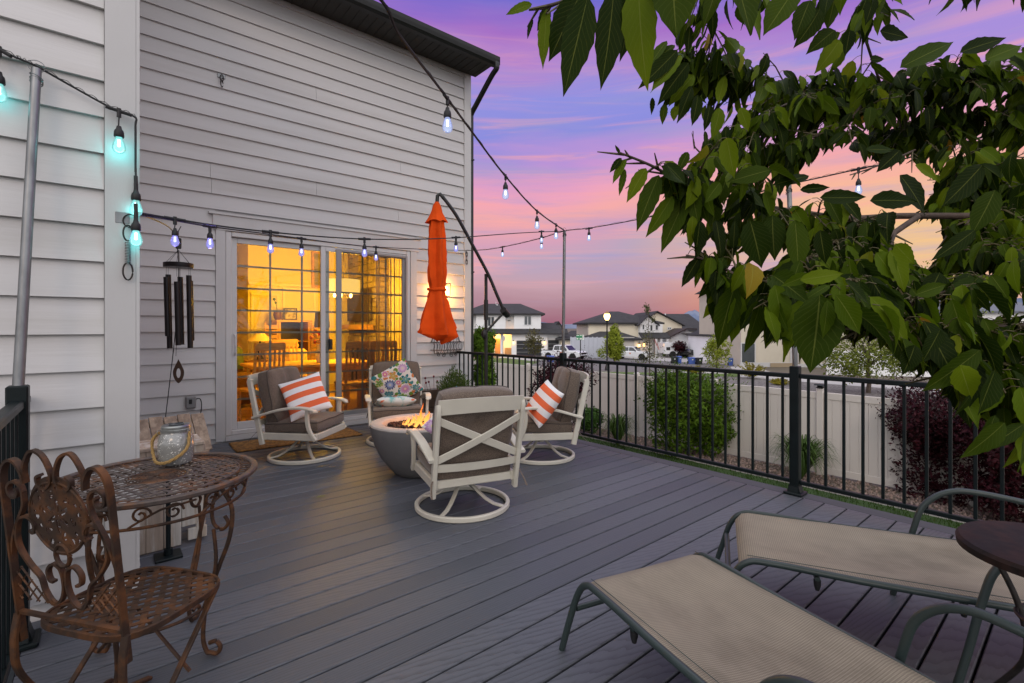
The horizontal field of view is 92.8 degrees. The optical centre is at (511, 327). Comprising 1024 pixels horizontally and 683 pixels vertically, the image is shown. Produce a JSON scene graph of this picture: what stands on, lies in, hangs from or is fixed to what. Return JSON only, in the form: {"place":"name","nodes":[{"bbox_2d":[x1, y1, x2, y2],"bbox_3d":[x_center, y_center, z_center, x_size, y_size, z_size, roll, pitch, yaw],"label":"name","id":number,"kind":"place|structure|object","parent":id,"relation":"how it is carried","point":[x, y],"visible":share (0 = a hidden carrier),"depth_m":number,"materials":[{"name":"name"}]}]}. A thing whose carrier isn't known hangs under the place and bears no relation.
{"place":"outdoors","nodes":[
{"label":"outdoors","id":0,"kind":"place"},
{"bbox_2d":[241,384,366,420],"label":"room floor","id":1,"kind":"structure","parent":0,"point":[246,411],"depth_m":7.94,"materials":[{"name":"brown wood"}]},
{"bbox_2d":[237,344,250,404],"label":"dining chair","id":2,"kind":"object","parent":1,"relation":"on","point":[241,382],"visible":0.3,"depth_m":7.71,"materials":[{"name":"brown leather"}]},
{"bbox_2d":[244,333,271,372],"bbox_3d":[-4.513,0.675,8.730,0.500,1.189,0.420,0,0,-40],"label":"table lamp","id":3,"kind":"object","parent":1,"relation":"on","point":[259,337],"visible":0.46,"depth_m":8.62,"materials":[{"name":"yellow fabric"}]},
{"bbox_2d":[237,342,285,421],"bbox_3d":[-3.336,0.735,6.490,0.472,1.069,0.440,0,0,35],"label":"dining chair","id":4,"kind":"object","parent":1,"relation":"on","point":[260,347],"visible":0.38,"depth_m":6.38,"materials":[{"name":"brown wood"}]},
{"bbox_2d":[271,339,305,376],"bbox_3d":[-3.677,0.735,8.029,0.440,1.069,0.472,0,0,-40],"label":"dining chair","id":5,"kind":"object","parent":1,"relation":"on","point":[289,342],"visible":0.14,"depth_m":8.22,"materials":[{"name":"brown wood"}]},
{"bbox_2d":[271,342,306,375],"bbox_3d":[-4.116,0.745,8.670,0.703,0.970,0.800,0,0,-40],"label":"sofa","id":6,"kind":"object","parent":1,"relation":"on","point":[299,356],"visible":0.12,"depth_m":8.49,"materials":[{"name":"yellow"}]},
{"bbox_2d":[264,320,319,375],"bbox_3d":[-4.545,0.560,10.020,1.120,1.420,0.575,0,0,-40],"label":"oak cabinet","id":7,"kind":"object","parent":1,"relation":"on","point":[285,325],"visible":0.29,"depth_m":10.03,"materials":[{"name":"brown wood"}]},
{"bbox_2d":[283,308,296,319],"bbox_3d":[-4.551,-0.276,10.013,0.260,0.248,0.038,0,0,-40],"label":"picture frame","id":8,"kind":"object","parent":7,"relation":"on","point":[289,315],"visible":0.82,"depth_m":10.00,"materials":[{"name":"black"}]},
{"bbox_2d":[240,358,375,417],"bbox_3d":[-3.120,0.902,7.547,1.750,0.735,1.000,0,0,-40],"label":"dining table","id":9,"kind":"object","parent":1,"relation":"on","point":[311,365],"visible":0.36,"depth_m":7.33,"materials":[{"name":"brown wood"}]},
{"bbox_2d":[334,341,372,410],"bbox_3d":[-2.347,0.735,7.245,0.440,1.069,0.472,0,0,-40],"label":"dining chair","id":10,"kind":"object","parent":1,"relation":"on","point":[351,345],"visible":0.48,"depth_m":7.06,"materials":[{"name":"brown wood"}]},
{"bbox_2d":[342,254,388,387],"bbox_3d":[-3.053,-0.512,10.072,0.450,3.558,1.494,0,0,-40],"label":"fireplace","id":11,"kind":"object","parent":1,"relation":"on","point":[354,263],"visible":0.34,"depth_m":9.67,"materials":[{"name":"stone"}]},
{"bbox_2d":[347,289,370,320],"bbox_3d":[-3.145,-0.445,9.996,0.050,0.630,1.100,0,0,-40],"label":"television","id":12,"kind":"object","parent":11,"relation":"attached to","point":[353,303],"visible":0.79,"depth_m":9.94,"materials":[{"name":"black"}]},
{"bbox_2d":[363,341,395,407],"bbox_3d":[-2.019,0.735,7.454,0.440,1.069,0.472,0,0,-28],"label":"dining chair","id":13,"kind":"object","parent":1,"relation":"on","point":[372,344],"visible":0.19,"depth_m":7.26,"materials":[{"name":"brown wood"}]},
{"bbox_2d":[309,329,330,361],"bbox_3d":[-2.963,0.278,7.529,0.220,0.510,0.274,0,0,42],"label":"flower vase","id":14,"kind":"object","parent":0,"point":[317,343],"visible":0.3,"depth_m":7.49,"materials":[{"name":"orange"}]},
{"bbox_2d":[475,358,536,364],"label":"grass strip","id":15,"kind":"object","parent":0,"point":[510,361],"depth_m":46.69,"materials":[{"name":"green plant"}]},
{"bbox_2d":[523,328,544,362],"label":"young tree","id":16,"kind":"object","parent":15,"relation":"on","point":[530,345],"visible":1,"depth_m":44.66,"materials":[{"name":"green plant"}]},
{"bbox_2d":[499,357,567,360],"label":"driveway","id":17,"kind":"structure","parent":0,"point":[521,358],"depth_m":51.33,"materials":[{"name":"concrete"}]},
{"bbox_2d":[541,345,587,358],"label":"pickup truck","id":18,"kind":"object","parent":17,"relation":"on","point":[570,350],"visible":0.6,"depth_m":48.84,"materials":[{"name":"white paint"}]},
{"bbox_2d":[532,357,738,370],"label":"road","id":19,"kind":"structure","parent":0,"point":[620,367],"depth_m":41.85,"materials":[{"name":"grey asphalt"}]},
{"bbox_2d":[570,337,605,357],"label":"white fence","id":20,"kind":"object","parent":19,"relation":"on","point":[592,345],"visible":0.49,"depth_m":52.15,"materials":[{"name":"plastic"}]},
{"bbox_2d":[621,346,651,359],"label":"pickup truck","id":21,"kind":"object","parent":19,"relation":"on","point":[633,351],"visible":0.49,"depth_m":49.49,"materials":[{"name":"white paint"}]},
{"bbox_2d":[605,372,736,376],"bbox_3d":[10.714,3.254,34.064,10.416,0.001,2.211,0,0,10],"label":"grass strip","id":22,"kind":"object","parent":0,"point":[730,375],"depth_m":34.49,"materials":[{"name":"green plant"}]},
{"bbox_2d":[624,356,720,363],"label":"driveway","id":23,"kind":"structure","parent":0,"point":[666,358],"depth_m":51.27,"materials":[{"name":"concrete"}]},
{"bbox_2d":[658,342,686,356],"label":"camper trailer","id":24,"kind":"object","parent":23,"relation":"on","point":[669,349],"visible":0.63,"depth_m":52.27,"materials":[{"name":"white paint"}]},
{"bbox_2d":[671,340,687,355],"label":"plum tree","id":25,"kind":"object","parent":23,"relation":"on","point":[679,347],"visible":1,"depth_m":51.85,"materials":[{"name":"purple plant"}]},
{"bbox_2d":[686,330,715,360],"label":"house","id":26,"kind":"structure","parent":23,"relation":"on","point":[697,342],"depth_m":49.65,"materials":[{"name":"white paint"}]},
{"bbox_2d":[375,0,1023,323],"label":"sky","id":27,"kind":"structure","parent":0,"point":[547,143],"materials":[{"name":"purple"}]},
{"bbox_2d":[474,329,928,389],"bbox_3d":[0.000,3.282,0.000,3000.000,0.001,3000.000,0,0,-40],"label":"ground","id":28,"kind":"structure","parent":0,"point":[816,371],"depth_m":36.36,"materials":[{"name":"soil"}]},
{"bbox_2d":[0,0,499,622],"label":"house","id":29,"kind":"structure","parent":28,"relation":"on","point":[310,118],"depth_m":5.44,"materials":[{"name":"paint"}]},
{"bbox_2d":[115,211,133,279],"bbox_3d":[-1.883,-0.397,2.385,0.089,0.335,0.036,0,0,-40],"label":"hook hanger","id":30,"kind":"object","parent":29,"relation":"attached to","point":[123,217],"visible":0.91,"depth_m":2.38,"materials":[{"name":"metal"}]},
{"bbox_2d":[147,217,178,416],"bbox_3d":[-2.684,0.044,3.783,0.131,1.798,3.244,0,0,-33],"label":"power cord","id":31,"kind":"object","parent":29,"relation":"attached to","point":[174,335],"visible":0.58,"depth_m":5.01,"materials":[{"name":"black plastic"}]},
{"bbox_2d":[163,226,194,382],"bbox_3d":[-3.109,-0.214,4.553,0.250,1.470,0.240,0,0,-40],"label":"wind chime","id":32,"kind":"object","parent":29,"relation":"hanging from","point":[179,310],"visible":0.98,"depth_m":4.53,"materials":[{"name":"black metal"}]},
{"bbox_2d":[185,396,201,412],"bbox_3d":[-3.501,0.938,5.367,0.153,0.365,0.069,0,0,-40],"label":"outlet box","id":33,"kind":"object","parent":29,"relation":"attached to","point":[190,401],"visible":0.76,"depth_m":5.33,"materials":[{"name":"grey plastic"}]},
{"bbox_2d":[140,214,465,260],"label":"string lights","id":34,"kind":"object","parent":29,"relation":"hanging from","point":[210,243],"visible":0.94,"depth_m":3.30,"materials":[{"name":"black plastic"}]},
{"bbox_2d":[225,231,409,435],"bbox_3d":[-2.398,0.069,6.356,2.344,2.347,0.136,0,0,-40],"label":"sliding door","id":35,"kind":"structure","parent":29,"relation":"in","point":[232,427],"depth_m":6.29,"materials":[{"name":"white plastic"}]},
{"bbox_2d":[237,244,400,383],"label":"room wall","id":36,"kind":"structure","parent":29,"relation":"in","point":[251,255],"depth_m":10.24,"materials":[{"name":"beige paint"}]},
{"bbox_2d":[249,282,342,378],"bbox_3d":[-4.521,0.125,10.510,2.070,2.090,0.048,0,0,-40],"label":"door frame","id":37,"kind":"object","parent":36,"relation":"attached to","point":[289,287],"visible":0.39,"depth_m":10.27,"materials":[{"name":"beige wood"}]},
{"bbox_2d":[311,251,319,287],"bbox_3d":[-4.269,-1.273,10.663,0.214,0.805,0.038,0,0,-40],"label":"wall picture","id":38,"kind":"object","parent":36,"relation":"attached to","point":[315,266],"depth_m":10.63,"materials":[{"name":"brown wood"}]},
{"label":"room ceiling","id":39,"kind":"structure","parent":36,"relation":"on","visible":0},
{"bbox_2d":[329,253,359,297],"bbox_3d":[-2.793,-1.428,8.079,0.532,1.885,0.529,0,0,-40],"label":"chandelier","id":40,"kind":"object","parent":39,"relation":"hanging from","point":[350,285],"visible":0.53,"depth_m":7.89,"materials":[{"name":"beige"}]},
{"bbox_2d":[367,256,399,407],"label":"vertical blinds","id":41,"kind":"object","parent":29,"relation":"attached to","point":[379,311],"visible":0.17,"depth_m":7.09,"materials":[{"name":"beige"}]},
{"bbox_2d":[431,336,462,356],"bbox_3d":[-0.966,0.175,7.397,0.537,0.544,0.156,0,0,-40],"label":"wall basket","id":42,"kind":"object","parent":29,"relation":"attached to","point":[447,349],"depth_m":7.40,"materials":[{"name":"metal"}]},
{"bbox_2d":[7,597,998,682],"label":"deck frame","id":43,"kind":"object","parent":29,"relation":"attached to","point":[11,676],"depth_m":2.11,"materials":[{"name":"wood"}]},
{"bbox_2d":[13,424,1023,682],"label":"deck boards","id":44,"kind":"object","parent":43,"relation":"on","point":[361,570],"visible":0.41,"depth_m":2.54,"materials":[{"name":"grey wood"}]},
{"bbox_2d":[0,384,41,682],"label":"deck railing","id":45,"kind":"object","parent":44,"relation":"on","point":[15,426],"visible":0.71,"depth_m":1.87,"materials":[{"name":"black metal"}]},
{"bbox_2d":[12,60,45,385],"bbox_3d":[-2.082,-0.452,2.090,0.056,1.467,0.196,0,0,-20],"label":"light pole","id":46,"kind":"object","parent":45,"relation":"attached to","point":[22,315],"visible":0.98,"depth_m":2.08,"materials":[{"name":"metal"}]},
{"bbox_2d":[0,46,142,246],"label":"string lights","id":47,"kind":"object","parent":46,"relation":"hanging from","point":[135,208],"visible":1,"depth_m":2.33,"materials":[{"name":"black plastic"}]},
{"bbox_2d":[0,448,219,682],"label":"bistro chair","id":48,"kind":"object","parent":44,"relation":"on","point":[123,633],"visible":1,"depth_m":1.38,"materials":[{"name":"metal"}]},
{"bbox_2d":[37,452,257,682],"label":"bistro table","id":49,"kind":"object","parent":44,"relation":"on","point":[152,477],"visible":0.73,"depth_m":1.94,"materials":[{"name":"metal"}]},
{"bbox_2d":[150,422,193,465],"bbox_3d":[-1.470,0.505,2.115,0.157,0.172,0.154,0,0,-40],"label":"jar lantern","id":50,"kind":"object","parent":49,"relation":"on","point":[175,444],"visible":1,"depth_m":2.08,"materials":[{"name":"clear glass"}]},
{"bbox_2d":[153,481,182,563],"bbox_3d":[-1.977,1.010,2.804,0.130,0.619,0.130,0,0,-40],"label":"umbrella stand","id":51,"kind":"object","parent":44,"relation":"on","point":[169,553],"visible":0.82,"depth_m":2.79,"materials":[{"name":"black paint"}]},
{"bbox_2d":[140,434,206,554],"bbox_3d":[-2.113,1.002,2.970,0.404,0.626,0.210,0,0,-44],"label":"timber box","id":52,"kind":"object","parent":44,"relation":"on","point":[151,539],"visible":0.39,"depth_m":2.90,"materials":[{"name":"grey wood"}]},
{"bbox_2d":[140,413,211,479],"bbox_3d":[-2.833,1.034,4.080,0.335,0.562,0.504,0,0,44],"label":"plank bench","id":53,"kind":"object","parent":44,"relation":"on","point":[155,424],"visible":0.44,"depth_m":4.15,"materials":[{"name":"brown wood"}]},
{"bbox_2d":[229,428,362,452],"bbox_3d":[-2.514,1.306,5.737,1.384,0.020,0.519,0,0,-38],"label":"doormat","id":54,"kind":"object","parent":44,"relation":"on","point":[243,446],"visible":0.63,"depth_m":5.53,"materials":[{"name":"brown fabric"}]},
{"bbox_2d":[247,366,347,465],"bbox_3d":[-2.175,0.861,5.004,0.808,0.914,0.732,0,0,7],"label":"swivel chair","id":55,"kind":"object","parent":44,"relation":"on","point":[277,423],"visible":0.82,"depth_m":4.76,"materials":[{"name":"beige fabric"}]},
{"bbox_2d":[278,372,332,421],"bbox_3d":[-2.058,0.683,4.860,0.400,0.420,0.133,-19,-21,-28],"label":"throw pillow","id":56,"kind":"object","parent":55,"relation":"on","point":[308,391],"visible":0.94,"depth_m":4.82,"materials":[{"name":"orange fabric"}]},
{"bbox_2d":[365,361,430,446],"bbox_3d":[-1.349,0.861,5.729,0.732,0.914,0.808,0,0,-17],"label":"swivel chair","id":57,"kind":"object","parent":44,"relation":"on","point":[375,412],"visible":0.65,"depth_m":5.74,"materials":[{"name":"beige fabric"}]},
{"bbox_2d":[375,396,415,406],"bbox_3d":[-1.331,0.851,5.563,0.440,0.134,0.260,3,-19,-21],"label":"throw pillow","id":58,"kind":"object","parent":57,"relation":"on","point":[397,401],"visible":0.89,"depth_m":5.47,"materials":[{"name":"white fabric"}]},
{"bbox_2d":[369,358,423,396],"bbox_3d":[-1.353,0.666,5.742,0.470,0.470,0.124,-30,22,-6],"label":"throw pillow","id":59,"kind":"object","parent":57,"relation":"on","point":[398,379],"visible":0.81,"depth_m":5.68,"materials":[{"name":"multicoloured fabric"}]},
{"bbox_2d":[370,413,432,477],"bbox_3d":[-0.851,1.086,4.453,0.864,0.466,0.864,0,0,-40],"label":"fire bowl","id":60,"kind":"object","parent":44,"relation":"on","point":[391,438],"visible":0.41,"depth_m":4.14,"materials":[{"name":"grey concrete"}]},
{"bbox_2d":[402,406,429,426],"bbox_3d":[-0.846,0.800,4.488,0.296,0.196,0.323,0,0,14],"label":"fire","id":61,"kind":"object","parent":60,"relation":"in","point":[418,421],"visible":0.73,"depth_m":4.46,"materials":[{"name":"yellow"}]},
{"bbox_2d":[422,375,439,412],"bbox_3d":[-1.107,0.978,7.001,0.625,0.584,0.312,0,0,-40],"label":"planter box","id":62,"kind":"object","parent":44,"relation":"on","point":[432,400],"visible":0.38,"depth_m":6.79,"materials":[{"name":"brown wood"}]},
{"bbox_2d":[436,364,471,389],"bbox_3d":[-0.795,0.902,6.647,0.524,0.837,0.523,0,0,-40],"label":"potted shrub","id":63,"kind":"object","parent":44,"relation":"on","point":[457,380],"visible":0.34,"depth_m":6.61,"materials":[{"name":"green plant"}]},
{"bbox_2d":[417,192,509,384],"bbox_3d":[-0.578,-0.194,6.421,1.359,3.024,0.869,0,0,-19],"label":"cantilever umbrella","id":64,"kind":"object","parent":44,"relation":"on","point":[437,322],"visible":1,"depth_m":6.09,"materials":[{"name":"orange fabric"}]},
{"bbox_2d":[406,385,526,523],"bbox_3d":[-0.345,0.861,3.571,0.732,0.914,0.808,0,0,-25],"label":"swivel chair","id":65,"kind":"object","parent":44,"relation":"on","point":[468,447],"visible":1,"depth_m":3.32,"materials":[{"name":"white metal"}]},
{"bbox_2d":[421,386,456,434],"bbox_3d":[-0.381,0.709,3.578,0.410,0.410,0.122,-50,4,-31],"label":"throw pillow","id":66,"kind":"object","parent":65,"relation":"on","point":[427,426],"visible":0.09,"depth_m":3.46,"materials":[{"name":"fabric"}]},
{"bbox_2d":[508,366,589,464],"bbox_3d":[0.347,0.861,5.008,0.808,0.914,0.732,0,0,-8],"label":"swivel chair","id":67,"kind":"object","parent":44,"relation":"on","point":[558,423],"visible":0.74,"depth_m":4.75,"materials":[{"name":"beige fabric"}]},
{"bbox_2d":[526,380,563,427],"bbox_3d":[0.306,0.734,4.740,0.170,0.400,0.380,36,1,-25],"label":"throw pillow","id":68,"kind":"object","parent":67,"relation":"on","point":[546,398],"visible":0.9,"depth_m":4.62,"materials":[{"name":"orange fabric"}]},
{"bbox_2d":[559,551,1023,682],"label":"sun lounger","id":69,"kind":"object","parent":44,"relation":"on","point":[700,617],"visible":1,"depth_m":1.60,"materials":[{"name":"beige fabric"}]},
{"bbox_2d":[715,488,1023,682],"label":"sun lounger","id":70,"kind":"object","parent":44,"relation":"on","point":[914,563],"visible":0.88,"depth_m":2.13,"materials":[{"name":"beige fabric"}]},
{"bbox_2d":[955,520,1023,682],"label":"side table","id":71,"kind":"object","parent":44,"relation":"on","point":[999,545],"visible":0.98,"depth_m":1.53,"materials":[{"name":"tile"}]},
{"bbox_2d":[568,439,955,537],"bbox_3d":[0.085,1.333,3.028,4.580,0.026,8.290,0,0,-40],"label":"deck border","id":72,"kind":"object","parent":43,"relation":"on","point":[908,520],"visible":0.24,"depth_m":3.97,"materials":[{"name":"grey wood"}]},
{"bbox_2d":[457,351,1003,522],"bbox_3d":[1.734,0.812,4.487,0.135,1.014,8.090,0,0,-40],"label":"deck railing","id":73,"kind":"object","parent":72,"relation":"on","point":[794,375],"visible":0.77,"depth_m":3.91,"materials":[{"name":"black metal"}]},
{"bbox_2d":[562,228,565,352],"bbox_3d":[0.619,-0.417,5.797,0.048,1.526,0.120,0,0,-2],"label":"light pole","id":74,"kind":"object","parent":73,"relation":"on","point":[563,291],"visible":0.98,"depth_m":5.79,"materials":[{"name":"metal"}]},
{"bbox_2d":[142,213,561,256],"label":"string lights","id":75,"kind":"object","parent":74,"relation":"hanging from","point":[175,242],"visible":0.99,"depth_m":2.98,"materials":[{"name":"black plastic"}]},
{"bbox_2d":[379,0,564,238],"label":"string lights","id":76,"kind":"object","parent":74,"relation":"hanging from","point":[447,126],"visible":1,"depth_m":2.41,"materials":[{"name":"black plastic"}]},
{"bbox_2d":[466,137,980,256],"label":"string lights","id":77,"kind":"object","parent":74,"relation":"hanging from","point":[858,188],"visible":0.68,"depth_m":3.77,"materials":[{"name":"black plastic"}]},
{"bbox_2d":[786,185,797,365],"bbox_3d":[2.218,-0.409,3.862,0.098,1.510,0.046,0,0,-4],"label":"light pole","id":78,"kind":"object","parent":73,"relation":"attached to","point":[794,350],"visible":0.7,"depth_m":3.85,"materials":[{"name":"metal"}]},
{"bbox_2d":[474,304,567,355],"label":"house","id":79,"kind":"structure","parent":28,"relation":"on","point":[517,324],"depth_m":56.43,"materials":[{"name":"white paint"}]},
{"bbox_2d":[517,341,540,355],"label":"garage door","id":80,"kind":"structure","parent":79,"relation":"in","point":[520,345],"depth_m":55.80,"materials":[{"name":"black"}]},
{"bbox_2d":[596,323,625,361],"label":"pear tree","id":81,"kind":"object","parent":28,"relation":"on","point":[616,346],"visible":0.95,"depth_m":44.47,"materials":[{"name":"green plant"}]},
{"bbox_2d":[555,311,670,356],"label":"house","id":82,"kind":"structure","parent":28,"relation":"on","point":[632,328],"depth_m":56.93,"materials":[{"name":"beige paint"}]},
{"bbox_2d":[634,311,698,355],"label":"house","id":83,"kind":"structure","parent":28,"relation":"on","point":[677,327],"depth_m":60.43,"materials":[{"name":"beige paint"}]},
{"bbox_2d":[701,333,732,368],"bbox_3d":[15.663,1.725,37.036,2.776,3.193,2.174,0,0,-40],"label":"young tree","id":84,"kind":"object","parent":28,"relation":"on","point":[712,343],"visible":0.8,"depth_m":36.82,"materials":[{"name":"green plant"}]},
{"bbox_2d":[506,0,1023,475],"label":"cherry tree","id":85,"kind":"object","parent":28,"relation":"on","point":[849,270],"visible":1,"depth_m":1.08,"materials":[{"name":"green plant"}]},
{"bbox_2d":[580,435,965,522],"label":"kerb","id":86,"kind":"structure","parent":28,"relation":"on","point":[788,482],"depth_m":9.95,"materials":[{"name":"concrete"}]},
{"bbox_2d":[696,267,885,366],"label":"house","id":87,"kind":"structure","parent":28,"relation":"on","point":[756,353],"depth_m":40.36,"materials":[{"name":"beige paint"}]},
{"bbox_2d":[740,343,755,363],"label":"window","id":88,"kind":"structure","parent":87,"relation":"in","point":[749,356],"depth_m":40.33,"materials":[{"name":"glass"}]},
{"bbox_2d":[572,423,1021,522],"bbox_3d":[5.177,3.270,12.096,1.180,0.001,36.000,0,0,-40],"label":"rock bed","id":89,"kind":"object","parent":28,"relation":"on","point":[879,493],"visible":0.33,"depth_m":10.09,"materials":[{"name":"grey stone"}]},
{"bbox_2d":[574,403,605,434],"bbox_3d":[2.325,2.814,14.998,1.050,0.979,0.991,0,0,-40],"label":"shrub","id":90,"kind":"object","parent":89,"relation":"on","point":[588,417],"visible":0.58,"depth_m":14.76,"materials":[{"name":"green plant"}]},
{"bbox_2d":[633,346,747,457],"bbox_3d":[4.573,1.927,12.444,2.973,2.905,2.693,0,0,-40],"label":"shrub","id":91,"kind":"object","parent":89,"relation":"on","point":[694,409],"visible":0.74,"depth_m":12.06,"materials":[{"name":"green plant"}]},
{"bbox_2d":[474,361,1023,512],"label":"vinyl fence","id":92,"kind":"object","parent":89,"relation":"on","point":[853,431],"visible":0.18,"depth_m":11.04,"materials":[{"name":"white plastic"}]},
{"bbox_2d":[762,432,839,478],"bbox_3d":[6.237,2.814,10.508,1.579,0.916,1.589,0,0,-40],"label":"daylily","id":93,"kind":"object","parent":89,"relation":"on","point":[814,447],"visible":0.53,"depth_m":10.34,"materials":[{"name":"green plant"}]},
{"bbox_2d":[868,366,987,510],"bbox_3d":[8.208,2.146,9.354,2.125,3.235,2.504,0,0,40],"label":"shrub","id":94,"kind":"object","parent":89,"relation":"on","point":[939,437],"visible":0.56,"depth_m":9.16,"materials":[{"name":"purple plant"}]},
{"bbox_2d":[933,404,1023,522],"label":"shrub","id":95,"kind":"object","parent":89,"relation":"on","point":[990,459],"visible":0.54,"depth_m":8.03,"materials":[{"name":"purple plant"}]},
{"bbox_2d":[826,350,930,376],"bbox_3d":[27.454,2.390,31.679,12.201,1.760,0.130,0,0,18],"label":"white fence","id":96,"kind":"object","parent":28,"relation":"on","point":[883,373],"visible":0.1,"depth_m":32.64,"materials":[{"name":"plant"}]},
{"bbox_2d":[578,435,963,527],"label":"lawn","id":97,"kind":"structure","parent":0,"point":[861,502],"depth_m":9.96,"materials":[{"name":"green plant"}]},
{"bbox_2d":[474,324,498,385],"bbox_3d":[-0.549,1.600,9.595,0.681,3.349,0.702,0,0,6],"label":"shrub","id":98,"kind":"object","parent":97,"relation":"on","point":[478,343],"visible":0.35,"depth_m":9.47,"materials":[{"name":"green plant"}]},
{"bbox_2d":[526,345,598,428],"bbox_3d":[1.301,1.870,13.316,2.154,2.811,1.940,0,0,-14],"label":"shrub","id":99,"kind":"object","parent":97,"relation":"on","point":[547,376],"visible":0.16,"depth_m":13.14,"materials":[{"name":"red plant"}]},
{"bbox_2d":[593,413,639,446],"bbox_3d":[2.896,2.830,13.389,1.340,0.883,1.354,0,0,-40],"label":"daylily","id":100,"kind":"object","parent":97,"relation":"on","point":[621,427],"visible":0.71,"depth_m":13.23,"materials":[{"name":"green plant"}]},
{"bbox_2d":[541,298,1022,328],"bbox_3d":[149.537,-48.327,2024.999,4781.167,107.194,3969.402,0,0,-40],"label":"mountains","id":101,"kind":"structure","parent":0,"point":[694,314],"depth_m":1640.52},
{"bbox_2d":[572,370,997,509],"bbox_3d":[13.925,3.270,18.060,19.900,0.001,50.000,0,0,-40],"label":"fence","id":102,"kind":"object","parent":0,"point":[850,390],"visible":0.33,"depth_m":26.57,"materials":[{"name":"beige plastic"}]},
{"bbox_2d":[604,311,609,370],"bbox_3d":[7.224,0.985,37.073,0.480,4.570,0.468,0,0,-40],"label":"street lamp","id":103,"kind":"object","parent":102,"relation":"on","point":[607,316],"visible":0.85,"depth_m":37.02,"materials":[{"name":"white metal"}]},
{"bbox_2d":[628,302,664,373],"bbox_3d":[8.718,0.809,31.471,2.422,4.926,1.300,0,0,-5],"label":"young tree","id":104,"kind":"object","parent":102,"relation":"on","point":[647,308],"visible":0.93,"depth_m":31.46,"materials":[{"name":"green plant"}]},
{"bbox_2d":[738,361,766,376],"bbox_3d":[15.350,2.708,31.569,2.491,1.082,2.132,0,0,-40],"label":"juniper","id":105,"kind":"object","parent":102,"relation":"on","point":[749,366],"visible":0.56,"depth_m":31.41,"materials":[{"name":"green plant"}]},
{"bbox_2d":[815,335,921,392],"bbox_3d":[17.843,0.347,24.466,5.443,5.872,5.155,0,0,-40],"label":"pear tree","id":106,"kind":"object","parent":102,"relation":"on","point":[851,367],"visible":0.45,"depth_m":23.96,"materials":[{"name":"green plant"}]},
{"bbox_2d":[671,371,940,391],"bbox_3d":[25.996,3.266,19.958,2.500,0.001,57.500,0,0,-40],"label":"fence rail","id":107,"kind":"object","parent":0,"point":[840,383],"depth_m":28.95,"materials":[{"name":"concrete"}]},
{"bbox_2d":[938,300,1023,322],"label":"house","id":108,"kind":"structure","parent":0,"point":[1019,307],"depth_m":44.00,"materials":[{"name":"white paint"}]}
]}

